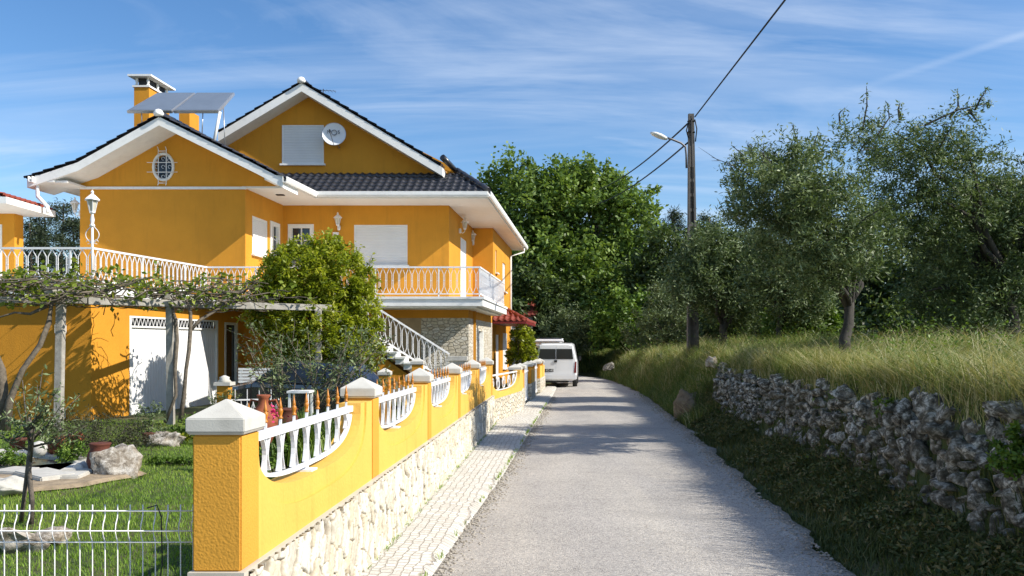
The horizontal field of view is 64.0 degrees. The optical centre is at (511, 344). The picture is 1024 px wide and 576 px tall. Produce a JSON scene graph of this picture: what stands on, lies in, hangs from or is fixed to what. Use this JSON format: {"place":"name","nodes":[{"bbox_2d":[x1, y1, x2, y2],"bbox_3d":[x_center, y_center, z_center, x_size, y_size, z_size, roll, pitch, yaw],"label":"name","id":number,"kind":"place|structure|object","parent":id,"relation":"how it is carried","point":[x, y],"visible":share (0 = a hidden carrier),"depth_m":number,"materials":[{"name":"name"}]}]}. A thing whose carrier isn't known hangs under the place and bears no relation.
{"place":"outdoors","nodes":[
{"label":"outdoors","id":0,"kind":"place"},
{"bbox_2d":[360,382,556,575],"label":"pavement","id":1,"kind":"structure","parent":0,"point":[427,534],"depth_m":8.90,"materials":[{"name":"stone"}]},
{"bbox_2d":[367,402,546,575],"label":"joint tufts","id":2,"kind":"object","parent":1,"relation":"on","point":[483,497],"visible":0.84,"depth_m":9.90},
{"bbox_2d":[0,358,1023,575],"bbox_3d":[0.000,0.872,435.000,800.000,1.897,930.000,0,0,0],"label":"ground","id":3,"kind":"structure","parent":0,"point":[188,411],"depth_m":8.38,"materials":[{"name":"green plant"}]},
{"bbox_2d":[0,475,23,496],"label":"boulder","id":4,"kind":"object","parent":3,"relation":"on","point":[12,485],"visible":0.76,"depth_m":9.79,"materials":[{"name":"stone"}]},
{"bbox_2d":[0,444,26,465],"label":"shrub","id":5,"kind":"object","parent":3,"relation":"on","point":[11,456],"visible":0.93,"depth_m":11.87,"materials":[{"name":"green plant"}]},
{"bbox_2d":[9,437,26,450],"bbox_3d":[-8.150,1.660,13.515,0.280,0.240,0.280,0,0,0],"label":"flower pot","id":6,"kind":"object","parent":3,"relation":"on","point":[20,443],"visible":0.3,"depth_m":13.44,"materials":[{"name":"ceramic"}]},
{"bbox_2d":[0,527,49,553],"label":"boulder","id":7,"kind":"object","parent":3,"relation":"on","point":[10,548],"visible":0.59,"depth_m":7.11,"materials":[{"name":"stone"}]},
{"bbox_2d":[23,219,59,278],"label":"pine tree","id":8,"kind":"object","parent":3,"relation":"on","point":[27,226],"visible":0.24,"depth_m":59.98,"materials":[{"name":"green plant"}]},
{"bbox_2d":[23,217,67,279],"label":"pine tree","id":9,"kind":"object","parent":3,"relation":"on","point":[37,220],"visible":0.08,"depth_m":63.77,"materials":[{"name":"green plant"}]},
{"bbox_2d":[0,448,93,480],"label":"stone paving","id":10,"kind":"structure","parent":3,"relation":"on","point":[69,471],"depth_m":11.22,"materials":[{"name":"stone"}]},
{"bbox_2d":[33,441,47,456],"bbox_3d":[-6.987,1.542,12.113,0.230,0.235,0.230,0,0,0],"label":"stone ball","id":11,"kind":"object","parent":10,"relation":"on","point":[38,450],"visible":0.73,"depth_m":12.04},
{"bbox_2d":[73,461,87,468],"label":"boulder","id":12,"kind":"object","parent":10,"relation":"on","point":[82,465],"visible":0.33,"depth_m":11.36,"materials":[{"name":"stone"}]},
{"bbox_2d":[0,364,95,524],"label":"young olive tree","id":13,"kind":"object","parent":3,"relation":"on","point":[30,429],"visible":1,"depth_m":8.13,"materials":[{"name":"green plant"}]},
{"bbox_2d":[26,197,79,282],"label":"pine tree","id":14,"kind":"object","parent":3,"relation":"on","point":[62,211],"visible":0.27,"depth_m":61.55,"materials":[{"name":"green plant"}]},
{"bbox_2d":[34,525,72,545],"bbox_3d":[-4.264,1.773,7.520,0.394,0.226,0.344,0,0,0],"label":"boulder","id":15,"kind":"object","parent":3,"relation":"on","point":[57,536],"visible":0.56,"depth_m":7.42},
{"bbox_2d":[39,213,79,283],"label":"pine tree","id":16,"kind":"object","parent":3,"relation":"on","point":[72,225],"visible":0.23,"depth_m":57.48,"materials":[{"name":"green plant"}]},
{"bbox_2d":[47,433,83,453],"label":"shrub","id":17,"kind":"object","parent":3,"relation":"on","point":[51,451],"visible":0.32,"depth_m":12.82,"materials":[{"name":"plant"}]},
{"bbox_2d":[54,438,89,462],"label":"shrub","id":18,"kind":"object","parent":3,"relation":"on","point":[65,453],"visible":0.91,"depth_m":12.29,"materials":[{"name":"green plant"}]},
{"bbox_2d":[0,463,146,490],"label":"soil bed","id":19,"kind":"object","parent":3,"relation":"on","point":[92,479],"visible":0.27,"depth_m":10.61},
{"bbox_2d":[86,442,110,470],"bbox_3d":[-5.729,1.573,11.403,0.350,0.414,0.350,0,0,0],"label":"flower pot","id":20,"kind":"object","parent":19,"relation":"on","point":[97,446],"visible":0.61,"depth_m":11.29,"materials":[{"name":"ceramic"}]},
{"bbox_2d":[89,443,142,478],"bbox_3d":[-5.415,1.678,11.312,0.700,0.604,0.500,0,0,0],"label":"boulder","id":21,"kind":"object","parent":19,"relation":"on","point":[121,458],"visible":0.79,"depth_m":11.18,"materials":[{"name":"stone"}]},
{"bbox_2d":[19,403,168,458],"bbox_3d":[-6.614,1.406,12.942,2.346,0.923,1.517,0,0,0],"label":"juniper","id":22,"kind":"object","parent":3,"relation":"on","point":[93,438],"visible":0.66,"depth_m":12.83,"materials":[{"name":"green plant"}]},
{"bbox_2d":[0,419,260,575],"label":"lawn grass","id":23,"kind":"structure","parent":3,"relation":"on","point":[133,519],"depth_m":8.56,"materials":[{"name":"plant"}]},
{"bbox_2d":[131,399,173,439],"bbox_3d":[-6.708,1.438,15.270,0.779,0.822,0.635,0,0,0],"label":"shrub","id":24,"kind":"object","parent":3,"relation":"on","point":[152,418],"visible":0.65,"depth_m":15.29,"materials":[{"name":"green plant"}]},
{"bbox_2d":[147,505,162,575],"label":"fence post","id":25,"kind":"object","parent":3,"relation":"on","point":[161,541],"visible":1,"depth_m":4.05,"materials":[{"name":"black metal"}]},
{"bbox_2d":[143,431,185,446],"bbox_3d":[-6.234,1.775,14.700,0.746,0.420,0.462,0,0,-19],"label":"boulder","id":26,"kind":"object","parent":3,"relation":"on","point":[171,439],"visible":0.69,"depth_m":14.57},
{"bbox_2d":[0,287,331,431],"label":"pergola","id":27,"kind":"object","parent":3,"relation":"on","point":[60,340],"visible":0.5,"depth_m":18.40,"materials":[{"name":"concrete"}]},
{"bbox_2d":[0,257,340,430],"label":"grapevine","id":28,"kind":"object","parent":27,"relation":"attached to","point":[29,284],"visible":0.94,"depth_m":17.79,"materials":[{"name":"green plant"}]},
{"bbox_2d":[143,454,192,465],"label":"shrub","id":29,"kind":"object","parent":3,"relation":"on","point":[180,459],"visible":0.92,"depth_m":12.34,"materials":[{"name":"green plant"}]},
{"bbox_2d":[169,411,196,439],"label":"shrub","id":30,"kind":"object","parent":3,"relation":"on","point":[182,431],"visible":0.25,"depth_m":15.19,"materials":[{"name":"green plant"}]},
{"bbox_2d":[213,375,234,402],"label":"gate pillar","id":31,"kind":"structure","parent":3,"relation":"on","point":[223,383],"depth_m":17.00,"materials":[{"name":"yellow paint"}]},
{"bbox_2d":[208,386,242,404],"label":"shrub","id":32,"kind":"object","parent":3,"relation":"on","point":[213,401],"visible":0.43,"depth_m":16.98,"materials":[{"name":"green plant"}]},
{"bbox_2d":[230,389,278,408],"bbox_3d":[-5.444,1.542,17.250,1.092,1.205,0.047,0,0,-16],"label":"iron fence","id":33,"kind":"object","parent":3,"relation":"on","point":[241,400],"visible":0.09,"depth_m":17.21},
{"bbox_2d":[238,368,277,415],"bbox_3d":[-6.052,1.474,19.600,1.100,1.811,0.500,0,0,0],"label":"bench","id":34,"kind":"object","parent":3,"relation":"on","point":[242,378],"visible":0.21,"depth_m":19.78,"materials":[{"name":"white paint"}]},
{"bbox_2d":[247,394,278,446],"bbox_3d":[-3.485,1.067,11.500,0.395,0.725,0.395,0,0,-45],"label":"clay amphora","id":35,"kind":"object","parent":3,"relation":"on","point":[262,398],"visible":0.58,"depth_m":11.43,"materials":[{"name":"ceramic"}]},
{"bbox_2d":[0,74,535,420],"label":"house","id":36,"kind":"structure","parent":3,"relation":"on","point":[183,197],"depth_m":24.91,"materials":[{"name":"yellow paint"}]},
{"bbox_2d":[0,192,55,279],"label":"annex","id":37,"kind":"object","parent":36,"relation":"on","point":[14,210],"visible":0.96,"depth_m":24.06,"materials":[{"name":"yellow paint"}]},
{"bbox_2d":[0,224,1,279],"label":"door","id":38,"kind":"structure","parent":37,"relation":"in","point":[0,224],"depth_m":24.04,"materials":[{"name":"white paint"}]},
{"bbox_2d":[70,197,79,216],"bbox_3d":[-13.287,-4.193,25.000,0.384,0.614,0.260,0,0,0],"label":"wall lamp","id":39,"kind":"object","parent":36,"relation":"attached to","point":[74,203],"visible":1,"depth_m":24.95,"materials":[{"name":"metal"}]},
{"bbox_2d":[85,190,99,279],"bbox_3d":[-9.980,-2.550,19.500,0.366,2.259,0.317,0,0,0],"label":"lamp post","id":40,"kind":"object","parent":36,"relation":"on","point":[92,199],"visible":0.99,"depth_m":19.47,"materials":[{"name":"metal"}]},
{"bbox_2d":[147,147,176,184],"bbox_3d":[-10.585,-5.402,24.903,0.920,1.180,0.210,0,0,0],"label":"window","id":41,"kind":"structure","parent":36,"relation":"in","point":[165,167],"depth_m":24.86,"materials":[{"name":"white glass"}]},
{"bbox_2d":[130,316,217,414],"bbox_3d":[-9.515,0.970,23.207,0.128,3.420,4.370,0,0,10],"label":"garage door","id":42,"kind":"structure","parent":36,"relation":"in","point":[147,334],"depth_m":22.64,"materials":[{"name":"white paint"}]},
{"bbox_2d":[127,93,234,144],"bbox_3d":[-10.109,-7.016,25.251,2.816,1.999,1.785,0,0,0],"label":"solar panel","id":43,"kind":"object","parent":36,"relation":"on","point":[202,103],"visible":0.84,"depth_m":24.98,"materials":[{"name":"glass"}]},
{"bbox_2d":[224,322,237,385],"bbox_3d":[-8.993,0.640,26.128,0.118,2.680,0.835,0,0,10],"label":"window","id":44,"kind":"structure","parent":36,"relation":"in","point":[230,339],"depth_m":26.30,"materials":[{"name":"black glass"}]},
{"bbox_2d":[270,221,279,256],"bbox_3d":[-7.893,-3.245,27.186,0.149,1.610,0.804,0,0,6],"label":"window","id":45,"kind":"structure","parent":36,"relation":"in","point":[274,227],"depth_m":27.27,"materials":[{"name":"white glass"}]},
{"bbox_2d":[288,224,313,266],"bbox_3d":[-7.193,-3.330,27.985,0.886,1.540,0.150,0,0,0],"label":"window","id":46,"kind":"structure","parent":36,"relation":"in","point":[293,229],"depth_m":28.00,"materials":[{"name":"white glass"}]},
{"bbox_2d":[322,123,345,148],"bbox_3d":[-5.979,-7.090,27.628,0.739,0.794,0.525,0,0,-45],"label":"satellite dish","id":47,"kind":"object","parent":36,"relation":"attached to","point":[333,133],"visible":1,"depth_m":27.66,"materials":[{"name":"metal"}]},
{"bbox_2d":[461,238,465,295],"bbox_3d":[-1.883,-2.720,31.100,0.065,2.560,1.413,0,0,6],"label":"door","id":48,"kind":"structure","parent":36,"relation":"in","point":[463,243],"depth_m":31.27,"materials":[{"name":"white paint"}]},
{"bbox_2d":[478,329,482,368],"bbox_3d":[-1.149,0.320,28.650,0.129,1.680,1.319,0,0,6],"label":"window","id":49,"kind":"structure","parent":36,"relation":"in","point":[480,333],"depth_m":29.18,"materials":[{"name":"white paint"}]},
{"bbox_2d":[496,335,497,385],"bbox_3d":[-0.686,0.680,35.050,0.065,2.200,1.313,0,0,6],"label":"door","id":50,"kind":"structure","parent":36,"relation":"in","point":[496,335],"depth_m":35.34,"materials":[{"name":"white paint"}]},
{"bbox_2d":[259,404,290,479],"bbox_3d":[-3.225,1.313,10.945,0.489,1.057,0.451,0,0,0],"label":"flowering plant","id":51,"kind":"object","parent":3,"relation":"on","point":[272,460],"visible":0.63,"depth_m":10.96,"materials":[{"name":"pink plant"}]},
{"bbox_2d":[277,407,298,438],"bbox_3d":[-3.340,1.173,12.200,0.380,0.450,0.380,0,0,0],"label":"clay jar","id":52,"kind":"object","parent":3,"relation":"on","point":[287,411],"visible":0.3,"depth_m":12.06,"materials":[{"name":"ceramic"}]},
{"bbox_2d":[259,409,334,465],"bbox_3d":[-3.285,1.366,12.511,2.023,0.829,2.083,0,0,36],"label":"strappy plant","id":53,"kind":"object","parent":3,"relation":"on","point":[287,453],"visible":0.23,"depth_m":12.15,"materials":[{"name":"green plant"}]},
{"bbox_2d":[287,390,313,414],"bbox_3d":[-3.826,1.306,14.850,0.400,0.949,0.400,0,0,0],"label":"garden table","id":54,"kind":"object","parent":3,"relation":"on","point":[289,392],"visible":0.46,"depth_m":14.69,"materials":[{"name":"white paint"}]},
{"bbox_2d":[232,360,378,426],"bbox_3d":[-4.822,1.065,18.916,3.900,1.430,1.710,0,0,28],"label":"hatchback car","id":55,"kind":"object","parent":3,"relation":"on","point":[251,387],"visible":0.09,"depth_m":18.11,"materials":[{"name":"blue paint"}]},
{"bbox_2d":[224,317,397,432],"bbox_3d":[-3.829,0.580,15.663,3.367,2.230,1.689,0,0,0],"label":"shrub","id":56,"kind":"object","parent":3,"relation":"on","point":[339,371],"visible":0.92,"depth_m":15.50,"materials":[{"name":"green plant"}]},
{"bbox_2d":[230,227,392,371],"bbox_3d":[-5.022,-0.542,21.400,3.673,5.043,2.941,0,0,32],"label":"citrus tree","id":57,"kind":"object","parent":3,"relation":"on","point":[322,272],"visible":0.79,"depth_m":20.87,"materials":[{"name":"green plant"}]},
{"bbox_2d":[185,357,494,575],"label":"garden wall","id":58,"kind":"structure","parent":3,"relation":"on","point":[356,493],"depth_m":5.52,"materials":[{"name":"paint"}]},
{"bbox_2d":[0,505,192,575],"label":"wire fence","id":59,"kind":"object","parent":58,"relation":"attached to","point":[90,530],"visible":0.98,"depth_m":4.06,"materials":[{"name":"metal"}]},
{"bbox_2d":[377,368,391,425],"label":"gate pillar","id":60,"kind":"structure","parent":3,"relation":"on","point":[382,373],"depth_m":18.00,"materials":[{"name":"yellow paint"}]},
{"bbox_2d":[410,358,424,371],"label":"gate pillar","id":61,"kind":"structure","parent":3,"relation":"on","point":[416,363],"depth_m":18.40,"materials":[{"name":"yellow paint"}]},
{"bbox_2d":[493,358,544,421],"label":"garden wall","id":62,"kind":"structure","parent":3,"relation":"on","point":[525,383],"depth_m":21.06,"materials":[{"name":"stone"}]},
{"bbox_2d":[504,324,538,364],"bbox_3d":[0.401,0.494,33.574,1.511,2.971,1.468,0,0,0],"label":"shrub","id":63,"kind":"object","parent":3,"relation":"on","point":[523,349],"visible":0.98,"depth_m":33.34,"materials":[{"name":"green plant"}]},
{"bbox_2d":[512,301,537,364],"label":"shrub","id":64,"kind":"object","parent":3,"relation":"on","point":[531,313],"visible":0.17,"depth_m":47.80,"materials":[{"name":"plant"}]},
{"bbox_2d":[512,262,590,345],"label":"tree","id":65,"kind":"object","parent":3,"relation":"on","point":[531,281],"visible":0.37,"depth_m":48.51,"materials":[{"name":"green plant"}]},
{"bbox_2d":[531,301,603,362],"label":"shrub","id":66,"kind":"object","parent":3,"relation":"on","point":[569,334],"visible":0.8,"depth_m":46.46,"materials":[{"name":"green plant"}]},
{"bbox_2d":[470,141,671,351],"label":"oak tree","id":67,"kind":"object","parent":3,"relation":"on","point":[547,211],"visible":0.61,"depth_m":52.46,"materials":[{"name":"green plant"}]},
{"bbox_2d":[583,282,665,360],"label":"shrub","id":68,"kind":"object","parent":3,"relation":"on","point":[606,320],"visible":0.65,"depth_m":44.53,"materials":[{"name":"green plant"}]},
{"bbox_2d":[433,396,852,575],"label":"roadside grit","id":69,"kind":"object","parent":3,"relation":"on","point":[544,413],"visible":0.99,"depth_m":9.57,"materials":[{"name":"gravel"}]},
{"bbox_2d":[616,276,701,354],"bbox_3d":[7.120,-1.108,38.174,3.748,4.154,3.590,0,0,-42],"label":"shrub","id":70,"kind":"object","parent":3,"relation":"on","point":[663,332],"visible":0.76,"depth_m":37.77,"materials":[{"name":"green plant"}]},
{"bbox_2d":[613,218,714,323],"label":"tree","id":71,"kind":"object","parent":3,"relation":"on","point":[648,267],"visible":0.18,"depth_m":47.17,"materials":[{"name":"green plant"}]},
{"bbox_2d":[659,205,686,252],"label":"pine tree","id":72,"kind":"object","parent":3,"relation":"on","point":[673,217],"visible":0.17,"depth_m":61.71,"materials":[{"name":"green plant"}]},
{"bbox_2d":[648,280,716,344],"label":"tree","id":73,"kind":"object","parent":3,"relation":"on","point":[702,322],"visible":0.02,"depth_m":44.61,"materials":[{"name":"green plant"}]},
{"bbox_2d":[673,389,697,417],"bbox_3d":[4.334,1.515,19.502,0.752,0.903,0.828,0,0,-24],"label":"boulder","id":74,"kind":"object","parent":3,"relation":"on","point":[684,396],"visible":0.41,"depth_m":19.45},
{"bbox_2d":[686,113,698,349],"bbox_3d":[5.705,-3.194,25.982,0.437,8.229,0.284,0,0,0],"label":"utility pole","id":75,"kind":"object","parent":3,"relation":"on","point":[692,330],"visible":0.66,"depth_m":25.93,"materials":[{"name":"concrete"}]},
{"bbox_2d":[597,142,687,204],"bbox_3d":[5.188,-7.143,36.001,0.048,1.533,20.020,0,0,-2],"label":"cable","id":76,"kind":"object","parent":75,"relation":"attached to","point":[648,174],"visible":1,"depth_m":31.65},
{"bbox_2d":[600,123,687,188],"bbox_3d":[5.256,-7.866,36.001,0.048,1.770,20.015,0,0,-2],"label":"cable","id":77,"kind":"object","parent":75,"relation":"attached to","point":[683,127],"visible":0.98,"depth_m":31.58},
{"bbox_2d":[650,132,687,167],"bbox_3d":[4.883,-6.068,25.621,1.359,1.013,0.260,0,0,-28],"label":"street lamp","id":78,"kind":"object","parent":75,"relation":"attached to","point":[659,135],"visible":1,"depth_m":25.62,"materials":[{"name":"metal"}]},
{"bbox_2d":[694,0,785,116],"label":"cable","id":79,"kind":"object","parent":75,"relation":"attached to","point":[765,25],"visible":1,"depth_m":19.27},
{"bbox_2d":[696,208,724,228],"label":"pine tree","id":80,"kind":"object","parent":3,"relation":"on","point":[709,219],"visible":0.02,"depth_m":60.03,"materials":[{"name":"plant"}]},
{"bbox_2d":[651,205,772,348],"bbox_3d":[6.320,-1.775,24.558,4.218,4.678,3.500,0,0,0],"label":"olive tree","id":81,"kind":"object","parent":3,"relation":"on","point":[701,272],"visible":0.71,"depth_m":23.85,"materials":[{"name":"green plant"}]},
{"bbox_2d":[705,356,718,367],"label":"boulder","id":82,"kind":"object","parent":3,"relation":"on","point":[710,361],"visible":0.86,"depth_m":19.33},
{"bbox_2d":[593,327,840,427],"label":"bank grass","id":83,"kind":"structure","parent":3,"relation":"on","point":[669,381],"depth_m":25.14,"materials":[{"name":"plant"}]},
{"bbox_2d":[683,309,753,343],"bbox_3d":[11.155,-1.024,36.064,5.914,4.889,6.105,0,0,-43],"label":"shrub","id":84,"kind":"object","parent":3,"relation":"on","point":[712,331],"visible":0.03,"depth_m":36.28,"materials":[{"name":"green plant"}]},
{"bbox_2d":[728,220,840,338],"bbox_3d":[7.004,-1.472,21.001,2.928,3.659,2.629,0,0,0],"label":"olive tree","id":85,"kind":"object","parent":3,"relation":"on","point":[756,287],"visible":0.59,"depth_m":20.67,"materials":[{"name":"green plant"}]},
{"bbox_2d":[757,303,843,340],"bbox_3d":[7.824,-0.595,22.037,2.314,1.887,2.225,0,0,0],"label":"bush","id":86,"kind":"object","parent":3,"relation":"on","point":[835,320],"visible":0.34,"depth_m":21.61,"materials":[{"name":"green plant"}]},
{"bbox_2d":[733,242,885,340],"bbox_3d":[11.354,-1.322,29.976,5.845,5.362,5.411,0,0,-32],"label":"tree","id":87,"kind":"object","parent":3,"relation":"on","point":[758,331],"depth_m":30.05,"materials":[{"name":"green plant"}]},
{"bbox_2d":[700,83,921,353],"bbox_3d":[4.854,-1.899,13.611,3.219,5.089,4.265,0,0,31],"label":"olive tree","id":88,"kind":"object","parent":3,"relation":"on","point":[801,203],"visible":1,"depth_m":12.80,"materials":[{"name":"green plant"}]},
{"bbox_2d":[609,283,1023,532],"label":"field weeds","id":89,"kind":"object","parent":3,"relation":"on","point":[929,336],"visible":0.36,"depth_m":12.22,"materials":[{"name":"green plant"}]},
{"bbox_2d":[673,376,1023,575],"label":"verge weeds","id":90,"kind":"object","parent":3,"relation":"on","point":[872,551],"visible":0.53,"depth_m":7.88,"materials":[{"name":"plant"}]},
{"bbox_2d":[675,324,1023,424],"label":"field grass","id":91,"kind":"structure","parent":3,"relation":"on","point":[822,342],"depth_m":10.88,"materials":[{"name":"plant"}]},
{"bbox_2d":[826,281,896,339],"bbox_3d":[10.756,-0.441,26.116,5.186,3.398,4.125,0,0,0],"label":"tree","id":92,"kind":"object","parent":3,"relation":"on","point":[841,307],"visible":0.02,"depth_m":25.17,"materials":[{"name":"green plant"}]},
{"bbox_2d":[712,362,1023,541],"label":"dry stone wall","id":93,"kind":"structure","parent":3,"relation":"on","point":[900,415],"depth_m":8.30,"materials":[{"name":"stone"}]},
{"bbox_2d":[769,373,787,387],"bbox_3d":[4.462,0.594,13.491,0.367,0.250,0.689,0,0,0],"label":"boulder","id":94,"kind":"object","parent":93,"relation":"on","point":[776,379],"visible":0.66,"depth_m":13.50,"materials":[{"name":"stone"}]},
{"bbox_2d":[830,384,857,402],"bbox_3d":[4.200,0.609,10.340,0.376,0.225,0.522,0,0,0],"label":"boulder","id":95,"kind":"object","parent":93,"relation":"on","point":[841,393],"visible":0.66,"depth_m":10.22,"materials":[{"name":"stone"}]},
{"bbox_2d":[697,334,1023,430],"bbox_3d":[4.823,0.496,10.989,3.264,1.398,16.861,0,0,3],"label":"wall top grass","id":96,"kind":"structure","parent":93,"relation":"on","point":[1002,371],"depth_m":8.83,"materials":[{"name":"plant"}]},
{"bbox_2d":[872,397,895,417],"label":"fern","id":97,"kind":"object","parent":93,"relation":"on","point":[879,401],"visible":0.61,"depth_m":8.81,"materials":[{"name":"green plant"}]},
{"bbox_2d":[912,392,949,419],"bbox_3d":[4.038,0.597,7.767,0.342,0.292,0.408,0,0,-35],"label":"boulder","id":98,"kind":"object","parent":93,"relation":"on","point":[923,403],"visible":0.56,"depth_m":7.74,"materials":[{"name":"stone"}]},
{"bbox_2d":[924,426,948,439],"bbox_3d":[3.733,0.785,7.235,0.189,0.134,0.197,0,0,0],"label":"boulder","id":99,"kind":"object","parent":93,"relation":"on","point":[936,433],"visible":1,"depth_m":7.18,"materials":[{"name":"stone"}]},
{"bbox_2d":[982,395,1023,423],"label":"boulder","id":100,"kind":"object","parent":93,"relation":"on","point":[1005,414],"visible":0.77,"depth_m":6.28,"materials":[{"name":"stone"}]},
{"bbox_2d":[985,420,1023,480],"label":"ivy","id":101,"kind":"object","parent":93,"relation":"attached to","point":[1014,462],"visible":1,"depth_m":5.92,"materials":[{"name":"green plant"}]},
{"bbox_2d":[743,320,1023,394],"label":"seeding grass","id":102,"kind":"structure","parent":3,"relation":"on","point":[1004,342],"depth_m":11.81,"materials":[{"name":"plant"}]},
{"bbox_2d":[830,241,973,327],"bbox_3d":[12.912,-1.554,27.080,6.011,4.764,5.505,0,0,-26],"label":"tree","id":103,"kind":"object","parent":3,"relation":"on","point":[875,285],"visible":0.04,"depth_m":25.60,"materials":[{"name":"green plant"}]},
{"bbox_2d":[835,87,1023,343],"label":"olive tree","id":104,"kind":"object","parent":3,"relation":"on","point":[1000,276],"visible":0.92,"depth_m":14.97,"materials":[{"name":"green plant"}]},
{"bbox_2d":[835,290,1023,342],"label":"tree","id":105,"kind":"object","parent":3,"relation":"on","point":[863,326],"visible":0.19,"depth_m":21.40,"materials":[{"name":"green plant"}]},
{"bbox_2d":[854,193,1023,338],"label":"tree","id":106,"kind":"object","parent":3,"relation":"on","point":[894,280],"visible":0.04,"depth_m":24.21,"materials":[{"name":"green plant"}]},
{"bbox_2d":[0,0,1023,325],"label":"sky","id":107,"kind":"structure","parent":0,"point":[459,80],"materials":[{"name":"blue"}]},
{"bbox_2d":[576,346,631,372],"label":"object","id":108,"kind":"structure","parent":0,"point":[585,364],"depth_m":50.22,"materials":[{"name":"plant"}]},
{"bbox_2d":[432,376,855,575],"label":"road","id":109,"kind":"structure","parent":0,"point":[615,479],"depth_m":8.58,"materials":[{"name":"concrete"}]},
{"bbox_2d":[534,338,563,355],"bbox_3d":[1.892,0.721,41.825,1.730,2.079,5.338,0,0,5],"label":"van","id":110,"kind":"object","parent":109,"relation":"on","point":[548,340],"visible":0.06,"depth_m":39.26,"materials":[{"name":"white paint"}]},
{"bbox_2d":[536,343,580,385],"bbox_3d":[1.992,0.845,35.592,2.000,1.830,4.199,0,0,6],"label":"van","id":111,"kind":"object","parent":109,"relation":"on","point":[560,363],"visible":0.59,"depth_m":33.57,"materials":[{"name":"white paint"}]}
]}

